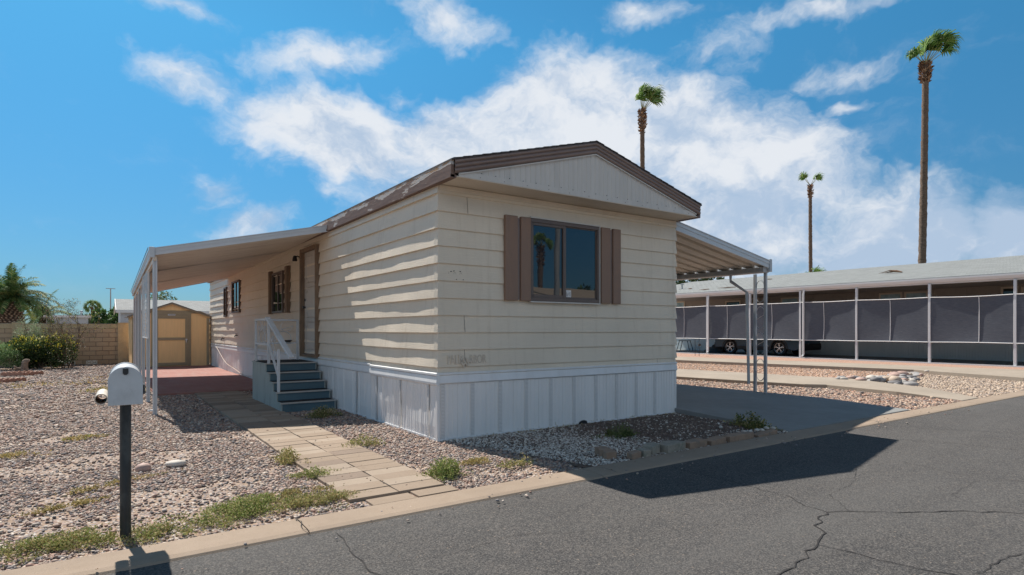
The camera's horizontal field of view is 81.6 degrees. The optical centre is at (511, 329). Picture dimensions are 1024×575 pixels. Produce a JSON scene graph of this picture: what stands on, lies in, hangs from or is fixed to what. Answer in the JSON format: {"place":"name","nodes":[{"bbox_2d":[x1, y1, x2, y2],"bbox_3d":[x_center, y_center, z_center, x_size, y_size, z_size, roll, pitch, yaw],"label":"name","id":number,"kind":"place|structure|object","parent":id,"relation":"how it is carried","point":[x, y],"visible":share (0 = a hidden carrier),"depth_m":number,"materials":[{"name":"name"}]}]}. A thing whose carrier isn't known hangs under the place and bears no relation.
{"place":"outdoors","nodes":[
{"label":"outdoors","id":0,"kind":"place"},
{"bbox_2d":[114,299,209,322],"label":"gable house","id":1,"kind":"structure","parent":0,"point":[123,308],"depth_m":53.62,"materials":[{"name":"grey"}]},
{"bbox_2d":[0,364,598,571],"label":"gravel yard","id":2,"kind":"structure","parent":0,"point":[134,510],"depth_m":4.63,"materials":[{"name":"beige gravel"}]},
{"bbox_2d":[1,372,23,376],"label":"scalloped edging","id":3,"kind":"object","parent":2,"relation":"on","point":[12,374],"visible":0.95,"depth_m":16.48,"materials":[{"name":"brick"}]},
{"bbox_2d":[12,359,29,371],"bbox_3d":[-14.765,1.107,17.848,0.446,0.445,0.253,0,0,-35],"label":"driftwood stump","id":4,"kind":"object","parent":2,"relation":"on","point":[24,365],"visible":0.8,"depth_m":17.85,"materials":[{"name":"brown wood"}]},
{"bbox_2d":[0,449,51,458],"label":"weed clump","id":5,"kind":"object","parent":2,"relation":"on","point":[9,455],"visible":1,"depth_m":6.06,"materials":[{"name":"green plant"}]},
{"bbox_2d":[24,371,43,375],"bbox_3d":[-13.605,1.255,16.872,0.050,0.130,0.524,0,0,12],"label":"scalloped edging","id":6,"kind":"object","parent":2,"relation":"on","point":[31,373],"visible":0.96,"depth_m":16.86,"materials":[{"name":"brick"}]},
{"bbox_2d":[0,376,108,390],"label":"sprouts","id":7,"kind":"object","parent":2,"relation":"on","point":[56,384],"visible":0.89,"depth_m":14.02,"materials":[{"name":"green plant"}]},
{"bbox_2d":[7,495,110,517],"bbox_3d":[-3.256,1.273,4.314,0.200,0.059,0.648,0,0,27],"label":"weed clump","id":8,"kind":"object","parent":2,"relation":"on","point":[80,502],"visible":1,"depth_m":4.29,"materials":[{"name":"green plant"}]},
{"bbox_2d":[0,363,152,404],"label":"pebble gravel","id":9,"kind":"structure","parent":2,"relation":"on","point":[35,393],"depth_m":13.76,"materials":[{"name":"beige gravel"}]},
{"bbox_2d":[2,377,25,382],"bbox_3d":[-12.295,1.260,14.647,0.050,0.120,0.545,0,0,13],"label":"scalloped edging","id":10,"kind":"object","parent":9,"relation":"on","point":[14,379],"visible":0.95,"depth_m":14.61,"materials":[{"name":"brick"}]},
{"bbox_2d":[60,432,119,441],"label":"weed clump","id":11,"kind":"object","parent":2,"relation":"on","point":[80,436],"visible":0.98,"depth_m":7.01,"materials":[{"name":"green plant"}]},
{"bbox_2d":[0,517,185,564],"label":"weed clump","id":12,"kind":"object","parent":2,"relation":"on","point":[61,542],"visible":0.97,"depth_m":3.53,"materials":[{"name":"green plant"}]},
{"bbox_2d":[67,385,145,393],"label":"weed clump","id":13,"kind":"object","parent":2,"relation":"on","point":[92,390],"visible":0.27,"depth_m":12.44,"materials":[{"name":"green plant"}]},
{"bbox_2d":[40,468,182,498],"bbox_3d":[-3.300,1.272,5.000,0.262,0.054,1.111,0,0,18],"label":"weed clump","id":14,"kind":"object","parent":2,"relation":"on","point":[87,488],"visible":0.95,"depth_m":4.83,"materials":[{"name":"green plant"}]},
{"bbox_2d":[94,362,144,538],"bbox_3d":[-2.451,0.808,3.700,0.255,1.183,0.501,0,0,-35],"label":"mailbox","id":15,"kind":"object","parent":2,"relation":"on","point":[125,391],"visible":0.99,"depth_m":3.70,"materials":[{"name":"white metal"}]},
{"bbox_2d":[108,367,142,405],"bbox_3d":[-2.297,0.335,3.524,0.176,0.228,0.019,0,0,-33],"label":"door","id":16,"kind":"structure","parent":15,"relation":"in","point":[123,389],"depth_m":3.52,"materials":[{"name":"white metal"}]},
{"bbox_2d":[135,463,150,471],"bbox_3d":[-3.405,1.282,5.474,0.130,0.093,0.125,0,0,38],"label":"rock","id":17,"kind":"object","parent":2,"relation":"on","point":[143,467],"visible":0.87,"depth_m":5.43,"materials":[{"name":"beige stone"}]},
{"bbox_2d":[165,459,186,466],"bbox_3d":[-3.210,1.283,5.654,0.195,0.072,0.122,0,0,-18],"label":"rock","id":18,"kind":"object","parent":2,"relation":"on","point":[176,463],"visible":0.95,"depth_m":5.62,"materials":[{"name":"white stone"}]},
{"bbox_2d":[91,511,261,549],"bbox_3d":[-2.155,1.264,3.825,1.076,0.074,0.518,0,0,-35],"label":"weed clump","id":19,"kind":"object","parent":2,"relation":"on","point":[152,532],"visible":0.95,"depth_m":3.78,"materials":[{"name":"green plant"}]},
{"bbox_2d":[141,365,252,395],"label":"patio","id":20,"kind":"structure","parent":2,"relation":"on","point":[180,380],"depth_m":14.74,"materials":[{"name":"red paint"}]},
{"bbox_2d":[125,302,211,366],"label":"storage shed","id":21,"kind":"structure","parent":20,"relation":"on","point":[183,335],"depth_m":20.51,"materials":[{"name":"beige wood"}]},
{"bbox_2d":[157,316,187,365],"bbox_3d":[-11.688,0.393,20.365,0.980,1.695,0.058,0,0,-35],"label":"door","id":22,"kind":"structure","parent":21,"relation":"in","point":[172,331],"depth_m":20.39,"materials":[{"name":"beige wood"}]},
{"bbox_2d":[131,225,329,414],"bbox_3d":[-7.049,-0.237,13.519,2.660,3.115,10.084,0,0,-35],"label":"patio cover","id":23,"kind":"object","parent":2,"relation":"on","point":[179,265],"visible":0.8,"depth_m":10.86,"materials":[{"name":"metal"}]},
{"bbox_2d":[142,270,148,338],"bbox_3d":[-6.830,-0.440,11.046,0.027,1.200,1.624,0,0,-35],"label":"lattice panel","id":24,"kind":"object","parent":23,"relation":"hanging from","point":[144,305],"visible":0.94,"depth_m":10.93,"materials":[{"name":"white metal"}]},
{"bbox_2d":[140,489,333,533],"bbox_3d":[-1.862,1.242,4.273,0.740,0.119,1.291,0,0,38],"label":"weed clump","id":25,"kind":"object","parent":2,"relation":"on","point":[243,507],"visible":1,"depth_m":4.18,"materials":[{"name":"green plant"}]},
{"bbox_2d":[252,317,336,411],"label":"entry steps","id":26,"kind":"structure","parent":2,"relation":"on","point":[290,384],"depth_m":10.04,"materials":[{"name":"metal"}]},
{"bbox_2d":[246,483,343,499],"bbox_3d":[-1.740,1.274,4.673,1.121,0.054,0.277,0,0,-35],"label":"weed clump","id":27,"kind":"object","parent":2,"relation":"on","point":[293,490],"visible":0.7,"depth_m":4.68,"materials":[{"name":"green plant"}]},
{"bbox_2d":[253,488,368,514],"bbox_3d":[-1.441,1.258,4.443,0.956,0.087,0.603,0,0,-35],"label":"weed clump","id":28,"kind":"object","parent":2,"relation":"on","point":[328,496],"visible":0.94,"depth_m":4.43,"materials":[{"name":"green plant"}]},
{"bbox_2d":[299,405,342,418],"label":"weed clump","id":29,"kind":"object","parent":2,"relation":"on","point":[320,414],"visible":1,"depth_m":8.84,"materials":[{"name":"green plant"}]},
{"bbox_2d":[338,432,386,447],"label":"weed clump","id":30,"kind":"object","parent":2,"relation":"on","point":[366,437],"visible":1,"depth_m":6.64,"materials":[{"name":"green plant"}]},
{"bbox_2d":[416,455,473,482],"bbox_3d":[-0.595,1.206,5.233,0.558,0.192,0.500,0,0,-35],"label":"weed clump","id":31,"kind":"object","parent":2,"relation":"on","point":[443,468],"visible":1,"depth_m":5.22,"materials":[{"name":"green plant"}]},
{"bbox_2d":[207,140,701,441],"bbox_3d":[-4.143,-0.610,15.214,4.383,3.860,18.323,0,0,-35],"label":"mobile home","id":32,"kind":"object","parent":2,"relation":"on","point":[503,292],"visible":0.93,"depth_m":8.00,"materials":[{"name":"paint"}]},
{"bbox_2d":[223,287,227,316],"bbox_3d":[-8.962,-0.855,18.550,0.066,0.930,0.450,0,0,-35],"label":"window","id":33,"kind":"structure","parent":32,"relation":"in","point":[225,299],"depth_m":18.61,"materials":[{"name":"brown metal"}]},
{"bbox_2d":[231,280,240,312],"bbox_3d":[-7.965,-0.940,17.112,0.066,0.920,1.150,0,0,-35],"label":"window","id":34,"kind":"structure","parent":32,"relation":"in","point":[235,293],"depth_m":17.11,"materials":[{"name":"brown metal"}]},
{"bbox_2d":[272,270,283,313],"bbox_3d":[-5.146,-0.810,13.043,0.066,0.900,0.950,0,0,-35],"label":"window","id":35,"kind":"structure","parent":32,"relation":"in","point":[277,289],"depth_m":13.03,"materials":[{"name":"glass"}]},
{"bbox_2d":[299,244,319,357],"bbox_3d":[-3.766,-0.510,11.018,0.108,2.040,0.950,0,0,-35],"label":"door","id":36,"kind":"structure","parent":32,"relation":"in","point":[308,297],"depth_m":11.10,"materials":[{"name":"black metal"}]},
{"bbox_2d":[529,216,600,304],"bbox_3d":[0.728,-0.900,7.974,1.220,1.102,0.054,0,0,-35],"label":"window","id":37,"kind":"structure","parent":32,"relation":"in","point":[565,255],"depth_m":7.94,"materials":[{"name":"glass"}]},
{"bbox_2d":[455,456,492,466],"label":"weed clump","id":38,"kind":"object","parent":2,"relation":"on","point":[477,460],"visible":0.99,"depth_m":5.74,"materials":[{"name":"green plant"}]},
{"bbox_2d":[494,452,537,468],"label":"weed clump","id":39,"kind":"object","parent":2,"relation":"on","point":[510,463],"visible":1,"depth_m":5.60,"materials":[{"name":"green plant"}]},
{"bbox_2d":[453,413,785,467],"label":"bed gravel","id":40,"kind":"structure","parent":2,"relation":"on","point":[683,423],"depth_m":7.53,"materials":[{"name":"grey gravel"}]},
{"bbox_2d":[453,413,671,439],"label":"dry wisps","id":41,"kind":"object","parent":40,"relation":"on","point":[574,424],"visible":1,"depth_m":7.90,"materials":[{"name":"beige plant"}]},
{"bbox_2d":[595,446,616,458],"bbox_3d":[0.960,1.279,6.086,0.136,0.109,0.272,0,0,-19],"label":"edging block","id":42,"kind":"object","parent":40,"relation":"on","point":[604,452],"depth_m":6.02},
{"bbox_2d":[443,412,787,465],"bbox_3d":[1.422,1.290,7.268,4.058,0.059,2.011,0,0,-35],"label":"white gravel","id":43,"kind":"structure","parent":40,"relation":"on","point":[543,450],"depth_m":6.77,"materials":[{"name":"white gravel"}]},
{"bbox_2d":[627,450,640,459],"bbox_3d":[1.232,1.283,5.993,0.157,0.101,0.108,0,0,-35],"label":"edging block","id":44,"kind":"object","parent":43,"relation":"on","point":[634,454],"depth_m":5.96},
{"bbox_2d":[637,448,650,456],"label":"edging block","id":45,"kind":"object","parent":43,"relation":"on","point":[645,452],"depth_m":6.04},
{"bbox_2d":[643,442,659,454],"bbox_3d":[1.455,1.266,6.210,0.171,0.137,0.145,0,0,-44],"label":"edging block","id":46,"kind":"object","parent":43,"relation":"on","point":[654,448],"depth_m":6.16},
{"bbox_2d":[659,440,685,453],"bbox_3d":[1.696,1.272,6.381,0.360,0.117,0.187,0,0,-44],"label":"edging block","id":47,"kind":"object","parent":43,"relation":"on","point":[669,446],"depth_m":6.30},
{"bbox_2d":[591,422,639,439],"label":"weed clump","id":48,"kind":"object","parent":40,"relation":"on","point":[625,432],"visible":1,"depth_m":7.16,"materials":[{"name":"green plant"}]},
{"bbox_2d":[685,438,706,448],"bbox_3d":[2.017,1.279,6.562,0.316,0.108,0.147,0,0,-35],"label":"edging block","id":49,"kind":"object","parent":40,"relation":"on","point":[695,443],"depth_m":6.50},
{"bbox_2d":[707,435,725,445],"bbox_3d":[2.305,1.283,6.742,0.298,0.111,0.139,0,0,-35],"label":"edging block","id":50,"kind":"object","parent":40,"relation":"on","point":[715,440],"depth_m":6.70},
{"bbox_2d":[722,431,753,442],"bbox_3d":[2.662,1.279,6.983,0.495,0.103,0.140,0,0,-35],"label":"edging block","id":51,"kind":"object","parent":40,"relation":"on","point":[736,436],"depth_m":6.92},
{"bbox_2d":[721,411,782,429],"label":"weed clump","id":52,"kind":"object","parent":40,"relation":"on","point":[751,423],"visible":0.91,"depth_m":7.79,"materials":[{"name":"green plant"}]},
{"bbox_2d":[754,429,777,437],"bbox_3d":[3.101,1.294,7.280,0.422,0.098,0.112,0,0,-35],"label":"edging block","id":53,"kind":"object","parent":40,"relation":"on","point":[768,432],"depth_m":7.25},
{"bbox_2d":[195,391,458,505],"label":"path","id":54,"kind":"structure","parent":0,"point":[238,407],"depth_m":6.02,"materials":[{"name":"beige concrete"}]},
{"bbox_2d":[268,446,310,466],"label":"weed clump","id":55,"kind":"object","parent":54,"relation":"on","point":[291,457],"visible":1,"depth_m":5.79,"materials":[{"name":"green plant"}]},
{"bbox_2d":[285,465,340,479],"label":"weed clump","id":56,"kind":"object","parent":54,"relation":"on","point":[310,474],"visible":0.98,"depth_m":5.23,"materials":[{"name":"green plant"}]},
{"bbox_2d":[251,413,406,484],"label":"stray pebbles","id":57,"kind":"object","parent":54,"relation":"on","point":[313,443],"visible":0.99,"depth_m":6.88,"materials":[{"name":"stone"}]},
{"bbox_2d":[0,0,1023,328],"label":"sky","id":58,"kind":"structure","parent":0,"point":[128,128],"materials":[{"name":"blue"}]},
{"bbox_2d":[105,396,1023,574],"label":"road","id":59,"kind":"structure","parent":0,"point":[941,493],"depth_m":4.03,"materials":[{"name":"grey asphalt"}]},
{"bbox_2d":[56,410,968,571],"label":"stray pebbles","id":60,"kind":"object","parent":59,"relation":"on","point":[497,500],"visible":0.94,"depth_m":5.15,"materials":[{"name":"stone"}]},
{"bbox_2d":[704,344,725,352],"bbox_3d":[11.242,0.935,33.096,0.785,0.670,1.350,0,0,-35],"label":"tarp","id":61,"kind":"object","parent":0,"point":[712,348],"visible":0.55,"depth_m":32.76,"materials":[{"name":"black fabric"}]},
{"bbox_2d":[677,363,891,377],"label":"orange gravel","id":62,"kind":"structure","parent":0,"point":[814,372],"depth_m":18.65,"materials":[{"name":"gravel"}]},
{"bbox_2d":[675,384,909,431],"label":"driveway","id":63,"kind":"structure","parent":0,"point":[788,412],"depth_m":9.46,"materials":[{"name":"grey concrete"}]},
{"bbox_2d":[675,222,771,392],"bbox_3d":[0.215,-0.237,15.558,3.264,2.935,13.022,0,0,-35],"label":"carport cover","id":64,"kind":"object","parent":63,"relation":"on","point":[700,254],"visible":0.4,"depth_m":11.38,"materials":[{"name":"metal"}]},
{"bbox_2d":[676,379,960,409],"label":"pebble gravel","id":65,"kind":"structure","parent":0,"point":[902,402],"depth_m":11.71,"materials":[{"name":"beige gravel"}]},
{"bbox_2d":[676,369,977,400],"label":"driveway","id":66,"kind":"structure","parent":0,"point":[808,382],"depth_m":13.57,"materials":[{"name":"concrete"}]},
{"bbox_2d":[675,356,1023,381],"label":"driveway","id":67,"kind":"structure","parent":0,"point":[1004,374],"depth_m":18.75,"materials":[{"name":"concrete"}]},
{"bbox_2d":[676,350,1023,365],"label":"driveway","id":68,"kind":"structure","parent":0,"point":[987,362],"depth_m":26.20,"materials":[{"name":"grey concrete"}]},
{"bbox_2d":[677,340,692,350],"bbox_3d":[10.572,0.980,36.251,0.368,0.620,0.987,0,0,-35],"label":"stool","id":69,"kind":"object","parent":68,"relation":"on","point":[687,342],"visible":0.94,"depth_m":36.02,"materials":[{"name":"black plastic"}]},
{"bbox_2d":[715,339,820,355],"bbox_3d":[13.079,0.448,30.589,1.872,1.675,4.958,0,0,-35],"label":"parked car","id":70,"kind":"object","parent":68,"relation":"on","point":[777,347],"visible":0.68,"depth_m":29.37,"materials":[{"name":"black paint"}]},
{"bbox_2d":[675,255,1023,365],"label":"neighbour home","id":71,"kind":"object","parent":68,"relation":"on","point":[987,276],"visible":0.39,"depth_m":26.82,"materials":[{"name":"beige metal"}]},
{"bbox_2d":[675,301,684,306],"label":"window","id":72,"kind":"structure","parent":71,"relation":"in","point":[679,303],"depth_m":37.46,"materials":[{"name":"grey glass"}]},
{"bbox_2d":[675,306,705,338],"bbox_3d":[9.527,-0.372,32.212,0.067,1.745,2.461,0,0,-35],"label":"shade cloth","id":73,"kind":"object","parent":71,"relation":"attached to","point":[690,322],"visible":0.81,"depth_m":32.01,"materials":[{"name":"grey fabric"}]},
{"bbox_2d":[707,304,745,339],"bbox_3d":[10.966,-0.372,30.136,0.068,1.745,2.411,0,0,-35],"label":"shade cloth","id":74,"kind":"object","parent":71,"relation":"attached to","point":[727,321],"visible":0.97,"depth_m":30.15,"materials":[{"name":"grey fabric"}]},
{"bbox_2d":[725,300,740,304],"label":"window","id":75,"kind":"structure","parent":71,"relation":"in","point":[736,302],"depth_m":34.32,"materials":[{"name":"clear glass"}]},
{"bbox_2d":[750,302,798,339],"bbox_3d":[12.415,-0.372,28.069,0.096,1.745,2.460,0,0,-35],"label":"shade cloth","id":76,"kind":"object","parent":71,"relation":"hanging from","point":[782,321],"visible":0.8,"depth_m":27.88,"materials":[{"name":"grey fabric"}]},
{"bbox_2d":[781,297,798,302],"bbox_3d":[14.783,-0.965,31.534,0.050,1.480,1.000,0,0,-35],"label":"window","id":77,"kind":"structure","parent":71,"relation":"in","point":[789,299],"depth_m":31.52,"materials":[{"name":"grey glass"}]},
{"bbox_2d":[801,300,854,340],"bbox_3d":[13.836,-0.372,26.012,0.089,1.745,2.361,0,0,-35],"label":"shade cloth","id":78,"kind":"object","parent":71,"relation":"hanging from","point":[830,321],"visible":1,"depth_m":25.96,"materials":[{"name":"grey fabric"}]},
{"bbox_2d":[879,292,901,298],"bbox_3d":[17.568,-0.965,27.515,0.050,1.480,0.980,0,0,-35],"label":"window","id":79,"kind":"structure","parent":71,"relation":"in","point":[896,295],"depth_m":27.48,"materials":[{"name":"grey glass"}]},
{"bbox_2d":[857,297,927,341],"bbox_3d":[15.294,-0.372,23.901,0.083,1.745,2.591,0,0,-35],"label":"shade cloth","id":80,"kind":"object","parent":71,"relation":"attached to","point":[894,320],"visible":1,"depth_m":23.86,"materials":[{"name":"grey fabric"}]},
{"bbox_2d":[904,291,927,297],"bbox_3d":[18.169,-0.965,26.647,0.050,1.480,0.950,0,0,-35],"label":"window","id":81,"kind":"structure","parent":71,"relation":"in","point":[918,294],"depth_m":26.64,"materials":[{"name":"grey glass"}]},
{"bbox_2d":[930,294,1012,343],"bbox_3d":[16.794,-0.372,21.729,0.075,1.745,2.511,0,0,-35],"label":"shade cloth","id":82,"kind":"object","parent":71,"relation":"attached to","point":[977,319],"visible":1,"depth_m":21.67,"materials":[{"name":"grey fabric"}]},
{"bbox_2d":[1001,286,1017,294],"bbox_3d":[20.065,-0.775,23.910,0.050,1.900,0.550,0,0,-35],"label":"window","id":83,"kind":"structure","parent":71,"relation":"in","point":[1004,290],"depth_m":23.96,"materials":[{"name":"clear glass"}]},
{"bbox_2d":[1016,293,1023,343],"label":"shade cloth","id":84,"kind":"object","parent":71,"relation":"attached to","point":[1020,318],"visible":1,"depth_m":20.53,"materials":[{"name":"grey fabric"}]},
{"bbox_2d":[879,270,901,273],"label":"dry frond","id":85,"kind":"object","parent":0,"point":[890,271],"visible":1,"depth_m":26.64,"materials":[{"name":"brown plant"}]},
{"label":"tan gravel","id":86,"kind":"structure","parent":0,"visible":0},
{"bbox_2d":[886,380,902,384],"bbox_3d":[9.064,1.283,14.055,0.340,0.152,0.206,0,0,36],"label":"river rock","id":87,"kind":"object","parent":86,"relation":"on","point":[893,381],"visible":0.53,"depth_m":13.99,"materials":[{"name":"grey stone"}]},
{"bbox_2d":[904,381,918,385],"bbox_3d":[9.240,1.281,13.712,0.222,0.165,0.298,0,0,-42],"label":"river rock","id":88,"kind":"object","parent":86,"relation":"on","point":[911,383],"visible":0.64,"depth_m":13.63,"materials":[{"name":"grey stone"}]},
{"bbox_2d":[884,374,1023,397],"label":"tan gravel","id":89,"kind":"structure","parent":86,"relation":"on","point":[991,387],"depth_m":13.72,"materials":[{"name":"beige gravel"}]},
{"label":"ground","id":90,"kind":"structure","parent":0,"visible":0},
{"bbox_2d":[0,263,61,322],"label":"date palm","id":91,"kind":"object","parent":90,"relation":"on","point":[15,294],"visible":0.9,"depth_m":35.60,"materials":[{"name":"green plant"}]},
{"bbox_2d":[23,289,72,322],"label":"date palm","id":92,"kind":"object","parent":90,"relation":"on","point":[38,319],"visible":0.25,"depth_m":44.77,"materials":[{"name":"green plant"}]},
{"bbox_2d":[0,322,127,366],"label":"block wall","id":93,"kind":"structure","parent":90,"relation":"on","point":[106,346],"depth_m":22.04,"materials":[{"name":"concrete"}]},
{"bbox_2d":[43,311,90,323],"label":"flat roof building","id":94,"kind":"structure","parent":90,"relation":"on","point":[83,319],"depth_m":44.79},
{"bbox_2d":[83,300,101,313],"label":"fan palm","id":95,"kind":"object","parent":90,"relation":"on","point":[91,303],"visible":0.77,"depth_m":149.55,"materials":[{"name":"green plant"}]},
{"bbox_2d":[88,308,117,323],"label":"broadleaf tree","id":96,"kind":"object","parent":90,"relation":"on","point":[97,312],"visible":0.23,"depth_m":88.35,"materials":[{"name":"green plant"}]},
{"bbox_2d":[102,306,117,328],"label":"broadleaf tree","id":97,"kind":"object","parent":90,"relation":"on","point":[112,318],"visible":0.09,"depth_m":87.29,"materials":[{"name":"green plant"}]},
{"bbox_2d":[150,291,176,299],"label":"broadleaf tree","id":98,"kind":"object","parent":90,"relation":"on","point":[160,297],"visible":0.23,"depth_m":61.90,"materials":[{"name":"green plant"}]},
{"bbox_2d":[0,390,1023,574],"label":"kerb","id":99,"kind":"structure","parent":90,"relation":"on","point":[132,558],"depth_m":4.27,"materials":[{"name":"concrete"}]},
{"bbox_2d":[634,83,666,168],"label":"fan palm","id":100,"kind":"object","parent":90,"relation":"on","point":[646,93],"visible":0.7,"depth_m":49.88,"materials":[{"name":"green plant"}]},
{"bbox_2d":[676,277,724,284],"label":"pine tree","id":101,"kind":"object","parent":90,"relation":"on","point":[695,280],"visible":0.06,"depth_m":58.79,"materials":[{"name":"green plant"}]},
{"bbox_2d":[797,171,823,271],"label":"fan palm","id":102,"kind":"object","parent":90,"relation":"on","point":[804,175],"visible":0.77,"depth_m":74.82,"materials":[{"name":"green plant"}]},
{"bbox_2d":[804,265,826,272],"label":"fan palm","id":103,"kind":"object","parent":90,"relation":"on","point":[817,269],"visible":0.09,"depth_m":70.15,"materials":[{"name":"green plant"}]},
{"bbox_2d":[676,352,1023,366],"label":"kerb","id":104,"kind":"structure","parent":90,"relation":"on","point":[865,360],"depth_m":24.34,"materials":[{"name":"beige concrete"}]},
{"bbox_2d":[677,353,1023,369],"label":"pink gravel","id":105,"kind":"structure","parent":90,"relation":"on","point":[815,360],"depth_m":24.21,"materials":[{"name":"pink gravel"}]},
{"bbox_2d":[904,29,963,263],"bbox_3d":[26.376,-8.735,37.161,3.527,20.171,1.734,0,0,12],"label":"fan palm","id":106,"kind":"object","parent":90,"relation":"on","point":[937,40],"visible":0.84,"depth_m":36.89,"materials":[{"name":"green plant"}]},
{"label":"bare dirt","id":107,"kind":"structure","parent":0,"visible":0},
{"bbox_2d":[0,341,23,367],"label":"feathery bush","id":108,"kind":"object","parent":107,"relation":"on","point":[3,354],"visible":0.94,"depth_m":18.85,"materials":[{"name":"green plant"}]},
{"bbox_2d":[11,315,48,364],"bbox_3d":[-16.784,0.411,20.627,1.107,1.854,0.578,0,0,-35],"label":"feathery bush","id":109,"kind":"object","parent":107,"relation":"on","point":[37,330],"visible":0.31,"depth_m":20.61,"materials":[{"name":"green plant"}]},
{"bbox_2d":[0,333,79,368],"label":"shrub","id":110,"kind":"object","parent":107,"relation":"on","point":[36,350],"visible":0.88,"depth_m":19.49,"materials":[{"name":"green plant"}]},
{"bbox_3d":[9.183,1.280,14.226,0.142,0.080,0.171,0,0,20],"label":"river rock","id":111,"kind":"object","parent":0,"visible":0},
{"bbox_2d":[889,376,901,380],"bbox_3d":[9.183,1.197,14.201,0.253,0.178,0.285,0,0,-1],"label":"river rock","id":112,"kind":"object","parent":111,"relation":"on","point":[897,378],"visible":0.75,"depth_m":14.11,"materials":[{"name":"beige stone"}]},
{"bbox_3d":[8.690,1.281,14.149,0.313,0.172,0.249,0,0,22],"label":"river rock","id":113,"kind":"object","parent":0,"visible":0},
{"bbox_2d":[870,377,880,381],"bbox_3d":[8.646,1.202,14.093,0.297,0.144,0.222,0,0,-34],"label":"river rock","id":114,"kind":"object","parent":113,"relation":"on","point":[876,379],"visible":0.76,"depth_m":13.99,"materials":[{"name":"grey stone"}]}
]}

